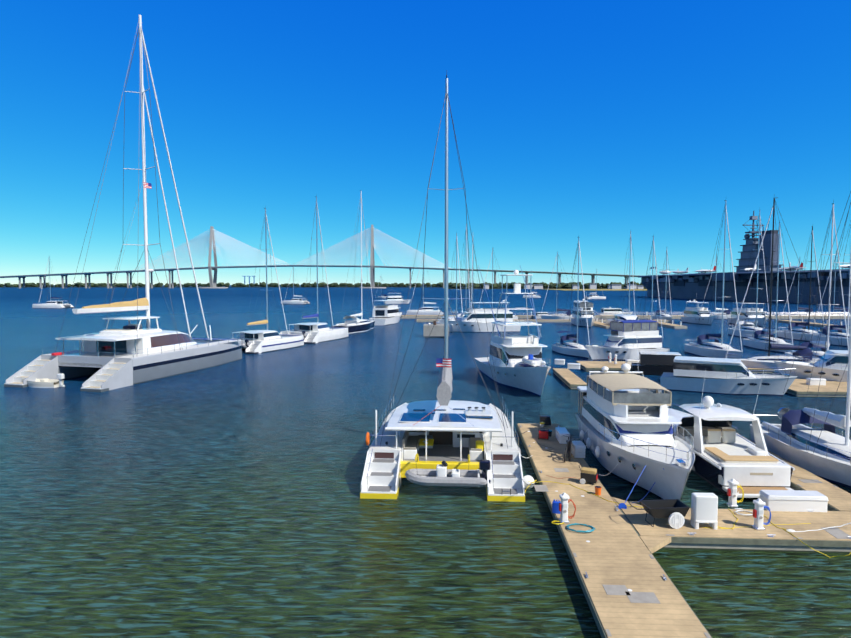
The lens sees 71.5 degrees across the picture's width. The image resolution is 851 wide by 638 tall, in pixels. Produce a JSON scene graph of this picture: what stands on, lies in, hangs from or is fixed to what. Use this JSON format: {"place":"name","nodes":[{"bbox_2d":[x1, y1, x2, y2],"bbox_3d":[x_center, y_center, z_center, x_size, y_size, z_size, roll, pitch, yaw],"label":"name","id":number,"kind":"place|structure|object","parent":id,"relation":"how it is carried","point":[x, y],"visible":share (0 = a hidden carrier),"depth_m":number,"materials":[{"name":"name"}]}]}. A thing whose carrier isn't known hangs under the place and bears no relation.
{"place":"outdoors","nodes":[
{"label":"outdoors","id":0,"kind":"place"},
{"bbox_2d":[3,286,646,290],"bbox_3d":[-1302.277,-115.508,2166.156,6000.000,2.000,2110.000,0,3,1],"label":"shore land","id":1,"kind":"structure","parent":0,"point":[598,289],"depth_m":1489.65,"materials":[{"name":"green plant"}]},
{"bbox_2d":[0,281,644,287],"bbox_3d":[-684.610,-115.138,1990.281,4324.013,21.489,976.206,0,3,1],"label":"shore trees","id":2,"kind":"object","parent":1,"relation":"on","point":[467,285],"visible":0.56,"depth_m":2416.23,"materials":[{"name":"green plant"}]},
{"bbox_2d":[243,276,643,288],"bbox_3d":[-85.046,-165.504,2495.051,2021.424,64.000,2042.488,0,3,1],"label":"shore buildings","id":3,"kind":"structure","parent":1,"relation":"on","point":[593,285],"depth_m":1472.34,"materials":[{"name":"grey"}]},
{"bbox_2d":[0,285,850,637],"bbox_3d":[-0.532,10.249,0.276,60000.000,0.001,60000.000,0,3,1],"label":"water surface","id":4,"kind":"object","parent":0,"point":[222,501],"visible":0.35,"depth_m":28.14,"materials":[{"name":"blue liquid"}]},
{"bbox_2d":[22,373,64,387],"bbox_3d":[-38.668,6.244,59.695,4.786,1.562,1.694,1,3,9],"label":"dinghy","id":5,"kind":"object","parent":4,"relation":"on","point":[46,383],"visible":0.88,"depth_m":59.14,"materials":[{"name":"beige"}]},
{"bbox_2d":[32,257,73,307],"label":"sailboat","id":6,"kind":"object","parent":4,"relation":"on","point":[53,304],"visible":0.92,"depth_m":261.19,"materials":[{"name":"grey plastic"}]},
{"bbox_2d":[4,15,243,391],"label":"catamaran","id":7,"kind":"object","parent":4,"relation":"on","point":[130,354],"visible":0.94,"depth_m":65.92,"materials":[{"name":"white plastic"}]},
{"bbox_2d":[225,206,303,353],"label":"catamaran","id":8,"kind":"object","parent":4,"relation":"on","point":[257,341],"visible":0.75,"depth_m":92.97,"materials":[{"name":"white plastic"}]},
{"bbox_2d":[281,265,309,303],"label":"sailboat","id":9,"kind":"object","parent":4,"relation":"on","point":[296,301],"visible":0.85,"depth_m":315.76,"materials":[{"name":"grey plastic"}]},
{"bbox_2d":[279,194,348,343],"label":"catamaran","id":10,"kind":"object","parent":4,"relation":"on","point":[314,332],"visible":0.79,"depth_m":108.35,"materials":[{"name":"grey plastic"}]},
{"bbox_2d":[0,225,639,287],"bbox_3d":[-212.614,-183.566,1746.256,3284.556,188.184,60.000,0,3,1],"label":"cable-stayed bridge","id":11,"kind":"structure","parent":4,"relation":"on","point":[213,281],"depth_m":1742.06,"materials":[{"name":"white concrete"}]},
{"bbox_2d":[331,190,374,332],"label":"sailboat","id":12,"kind":"object","parent":4,"relation":"on","point":[359,325],"visible":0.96,"depth_m":131.32,"materials":[{"name":"white plastic"}]},
{"bbox_2d":[375,277,388,298],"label":"sailboat","id":13,"kind":"object","parent":4,"relation":"on","point":[382,297],"visible":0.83,"depth_m":446.75,"materials":[{"name":"grey"}]},
{"bbox_2d":[369,300,401,324],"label":"motor yacht","id":14,"kind":"object","parent":4,"relation":"on","point":[386,314],"visible":0.94,"depth_m":152.56,"materials":[{"name":"white plastic"}]},
{"bbox_2d":[383,295,410,303],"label":"motorboat","id":15,"kind":"object","parent":4,"relation":"on","point":[399,299],"visible":0.81,"depth_m":318.12,"materials":[{"name":"white plastic"}]},
{"bbox_2d":[407,258,443,314],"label":"sailboat","id":16,"kind":"object","parent":4,"relation":"on","point":[423,309],"visible":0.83,"depth_m":199.28,"materials":[{"name":"white plastic"}]},
{"bbox_2d":[423,321,448,337],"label":"concrete dolphin","id":17,"kind":"object","parent":4,"relation":"on","point":[437,329],"visible":0.65,"depth_m":114.49,"materials":[{"name":"grey"}]},
{"bbox_2d":[360,75,533,501],"bbox_3d":[1.477,-3.013,35.315,8.640,23.850,15.616,0,3,3],"label":"catamaran","id":18,"kind":"object","parent":4,"relation":"on","point":[443,439],"visible":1,"depth_m":30.98,"materials":[{"name":"white plastic"}]},
{"bbox_2d":[436,233,464,331],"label":"sailboat","id":19,"kind":"object","parent":4,"relation":"on","point":[453,311],"visible":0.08,"depth_m":132.71,"materials":[{"name":"white plastic"}]},
{"bbox_2d":[457,224,472,316],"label":"sloop","id":20,"kind":"object","parent":4,"relation":"on","point":[460,315],"visible":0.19,"depth_m":142.95,"materials":[{"name":"grey"}]},
{"bbox_2d":[466,237,478,308],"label":"sloop","id":21,"kind":"object","parent":4,"relation":"on","point":[472,289],"visible":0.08,"depth_m":153.97,"materials":[{"name":"grey"}]},
{"bbox_2d":[438,300,520,331],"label":"motor yacht","id":22,"kind":"object","parent":4,"relation":"on","point":[467,322],"visible":0.83,"depth_m":127.93,"materials":[{"name":"white"}]},
{"bbox_2d":[478,248,517,318],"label":"sloop","id":23,"kind":"object","parent":4,"relation":"on","point":[515,317],"visible":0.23,"depth_m":169.95,"materials":[{"name":"grey"}]},
{"bbox_2d":[473,265,550,395],"bbox_3d":[9.544,0.788,61.977,5.595,13.295,20.000,0,3,-7],"label":"boat","id":24,"kind":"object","parent":4,"relation":"on","point":[518,362],"depth_m":59.67,"materials":[{"name":"white"}]},
{"bbox_2d":[523,271,540,297],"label":"sailboat","id":25,"kind":"object","parent":4,"relation":"on","point":[534,296],"visible":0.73,"depth_m":468.04,"materials":[{"name":"grey plastic"}]},
{"bbox_2d":[533,312,548,318],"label":"motorboat","id":26,"kind":"object","parent":4,"relation":"on","point":[538,314],"visible":0.27,"depth_m":178.00,"materials":[{"name":"white"}]},
{"bbox_2d":[540,252,574,319],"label":"sloop","id":27,"kind":"object","parent":4,"relation":"on","point":[557,316],"visible":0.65,"depth_m":172.06,"materials":[{"name":"grey plastic"}]},
{"bbox_2d":[552,237,589,358],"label":"sloop","id":28,"kind":"object","parent":4,"relation":"on","point":[575,349],"visible":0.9,"depth_m":85.56,"materials":[{"name":"grey plastic"}]},
{"bbox_2d":[570,294,595,327],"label":"motor yacht","id":29,"kind":"object","parent":4,"relation":"on","point":[591,317],"visible":0.9,"depth_m":146.10,"materials":[{"name":"white plastic"}]},
{"bbox_2d":[585,269,605,298],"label":"sailboat","id":30,"kind":"object","parent":4,"relation":"on","point":[595,297],"visible":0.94,"depth_m":426.97,"materials":[{"name":"grey plastic"}]},
{"bbox_2d":[597,307,632,314],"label":"motor yacht","id":31,"kind":"object","parent":4,"relation":"on","point":[609,311],"visible":0.6,"depth_m":183.98,"materials":[{"name":"white plastic"}]},
{"bbox_2d":[606,231,642,324],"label":"sailboat","id":32,"kind":"object","parent":4,"relation":"on","point":[624,317],"visible":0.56,"depth_m":139.71,"materials":[{"name":"white plastic"}]},
{"bbox_2d":[401,311,849,328],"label":"floating docks","id":33,"kind":"object","parent":4,"relation":"on","point":[432,318],"visible":0.4,"depth_m":178.59,"materials":[{"name":"beige wood"}]},
{"bbox_2d":[585,320,669,359],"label":"motor yacht","id":34,"kind":"object","parent":4,"relation":"on","point":[626,339],"visible":0.85,"depth_m":80.63,"materials":[{"name":"white"}]},
{"bbox_2d":[575,348,694,499],"bbox_3d":[11.758,5.179,32.606,5.031,7.905,14.600,0,3,3],"label":"motor yacht","id":35,"kind":"object","parent":4,"relation":"on","point":[625,419],"visible":0.94,"depth_m":31.62,"materials":[{"name":"white plastic"}]},
{"bbox_2d":[638,235,663,340],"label":"sloop","id":36,"kind":"object","parent":4,"relation":"on","point":[652,288],"visible":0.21,"depth_m":104.06,"materials":[{"name":"grey metal"}]},
{"bbox_2d":[631,351,680,375],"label":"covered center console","id":37,"kind":"object","parent":4,"relation":"on","point":[655,363],"visible":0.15,"depth_m":67.00,"materials":[{"name":"black"}]},
{"bbox_2d":[652,250,671,319],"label":"sloop","id":38,"kind":"object","parent":4,"relation":"on","point":[665,316],"visible":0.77,"depth_m":168.08,"materials":[{"name":"grey plastic"}]},
{"bbox_2d":[517,423,850,637],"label":"dock and fingers","id":39,"kind":"object","parent":4,"relation":"on","point":[629,588],"visible":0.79,"depth_m":22.87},
{"bbox_2d":[513,413,850,557],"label":"dock equipment","id":40,"kind":"object","parent":39,"relation":"on","point":[704,507],"visible":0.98,"depth_m":25.30,"materials":[{"name":"white plastic"}]},
{"bbox_2d":[681,296,713,324],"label":"motor yacht","id":41,"kind":"object","parent":4,"relation":"on","point":[693,315],"visible":0.96,"depth_m":156.01,"materials":[{"name":"white plastic"}]},
{"bbox_2d":[552,361,846,396],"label":"docks","id":42,"kind":"object","parent":4,"relation":"on","point":[572,380],"visible":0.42,"depth_m":59.04,"materials":[{"name":"beige wood"}]},
{"bbox_2d":[554,353,825,384],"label":"second row gear","id":43,"kind":"object","parent":42,"relation":"on","point":[816,381],"visible":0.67,"depth_m":68.65,"materials":[{"name":"white plastic"}]},
{"bbox_2d":[684,200,742,358],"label":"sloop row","id":44,"kind":"object","parent":4,"relation":"on","point":[716,349],"visible":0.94,"depth_m":82.50,"materials":[{"name":"white fiberglass gelcoat"},{"name":"aluminium"},{"name":"canvas"}]},
{"bbox_2d":[702,259,735,318],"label":"sloop","id":45,"kind":"object","parent":4,"relation":"on","point":[719,316],"visible":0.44,"depth_m":177.28,"materials":[{"name":"grey plastic"}]},
{"bbox_2d":[660,356,796,395],"bbox_3d":[28.777,5.839,56.535,11.500,3.835,3.697,2,4,26],"label":"motor yacht","id":46,"kind":"object","parent":4,"relation":"on","point":[725,376],"visible":1,"depth_m":55.44,"materials":[{"name":"white"}]},
{"bbox_2d":[668,370,794,497],"bbox_3d":[16.369,5.758,33.992,3.927,6.488,12.700,0,3,2],"label":"motorboat","id":47,"kind":"object","parent":4,"relation":"on","point":[724,452],"visible":0.79,"depth_m":31.29,"materials":[{"name":"white fiberglass gelcoat"},{"name":"teak"},{"name":"tinted glass"}]},
{"bbox_2d":[638,211,850,304],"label":"aircraft carrier","id":48,"kind":"object","parent":4,"relation":"on","point":[687,286],"visible":0.85,"depth_m":385.37,"materials":[{"name":"grey painted steel"}]},
{"bbox_2d":[727,210,768,337],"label":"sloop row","id":49,"kind":"object","parent":4,"relation":"on","point":[747,331],"visible":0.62,"depth_m":113.97,"materials":[{"name":"white fiberglass gelcoat"},{"name":"aluminium"},{"name":"canvas"}]},
{"bbox_2d":[728,303,767,326],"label":"power cat","id":50,"kind":"object","parent":4,"relation":"on","point":[751,316],"visible":0.71,"depth_m":149.13},
{"bbox_2d":[743,223,793,352],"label":"sloop","id":51,"kind":"object","parent":4,"relation":"on","point":[757,342],"visible":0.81,"depth_m":92.20,"materials":[{"name":"white fiberglass gelcoat"},{"name":"aluminium"},{"name":"canvas"}]},
{"bbox_2d":[724,194,833,373],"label":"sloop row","id":52,"kind":"object","parent":4,"relation":"on","point":[764,362],"visible":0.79,"depth_m":69.08,"materials":[{"name":"white fiberglass gelcoat"},{"name":"aluminium"},{"name":"canvas"}]},
{"bbox_2d":[750,192,850,487],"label":"sailboat","id":53,"kind":"object","parent":4,"relation":"on","point":[824,453],"visible":0.9,"depth_m":32.35,"materials":[{"name":"white fiberglass gelcoat"},{"name":"aluminium"},{"name":"canvas"}]},
{"bbox_2d":[777,226,824,340],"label":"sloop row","id":54,"kind":"object","parent":4,"relation":"on","point":[797,333],"visible":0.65,"depth_m":108.90,"materials":[{"name":"white fiberglass gelcoat"},{"name":"aluminium"},{"name":"canvas"}]},
{"bbox_2d":[782,258,819,315],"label":"sloop","id":55,"kind":"object","parent":4,"relation":"on","point":[801,314],"visible":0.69,"depth_m":183.79,"materials":[{"name":"grey plastic"}]},
{"bbox_2d":[774,350,848,381],"bbox_3d":[43.246,5.199,60.794,13.000,4.623,4.196,1,4,21],"label":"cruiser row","id":56,"kind":"object","parent":4,"relation":"on","point":[833,368],"visible":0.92,"depth_m":60.59,"materials":[{"name":"white"}]},
{"bbox_2d":[785,200,848,358],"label":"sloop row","id":57,"kind":"object","parent":4,"relation":"on","point":[813,344],"visible":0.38,"depth_m":71.09,"materials":[{"name":"white fiberglass gelcoat"},{"name":"aluminium"},{"name":"canvas"}]},
{"bbox_2d":[808,221,850,346],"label":"sloop","id":58,"kind":"object","parent":4,"relation":"on","point":[840,335],"visible":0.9,"depth_m":100.60,"materials":[{"name":"grey plastic"}]},
{"bbox_2d":[817,251,849,315],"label":"sloop","id":59,"kind":"object","parent":4,"relation":"on","point":[841,314],"visible":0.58,"depth_m":180.75,"materials":[{"name":"grey plastic"}]},
{"bbox_2d":[0,0,850,284],"label":"sky","id":60,"kind":"structure","parent":0,"point":[597,122],"materials":[{"name":"blue"}]}
]}

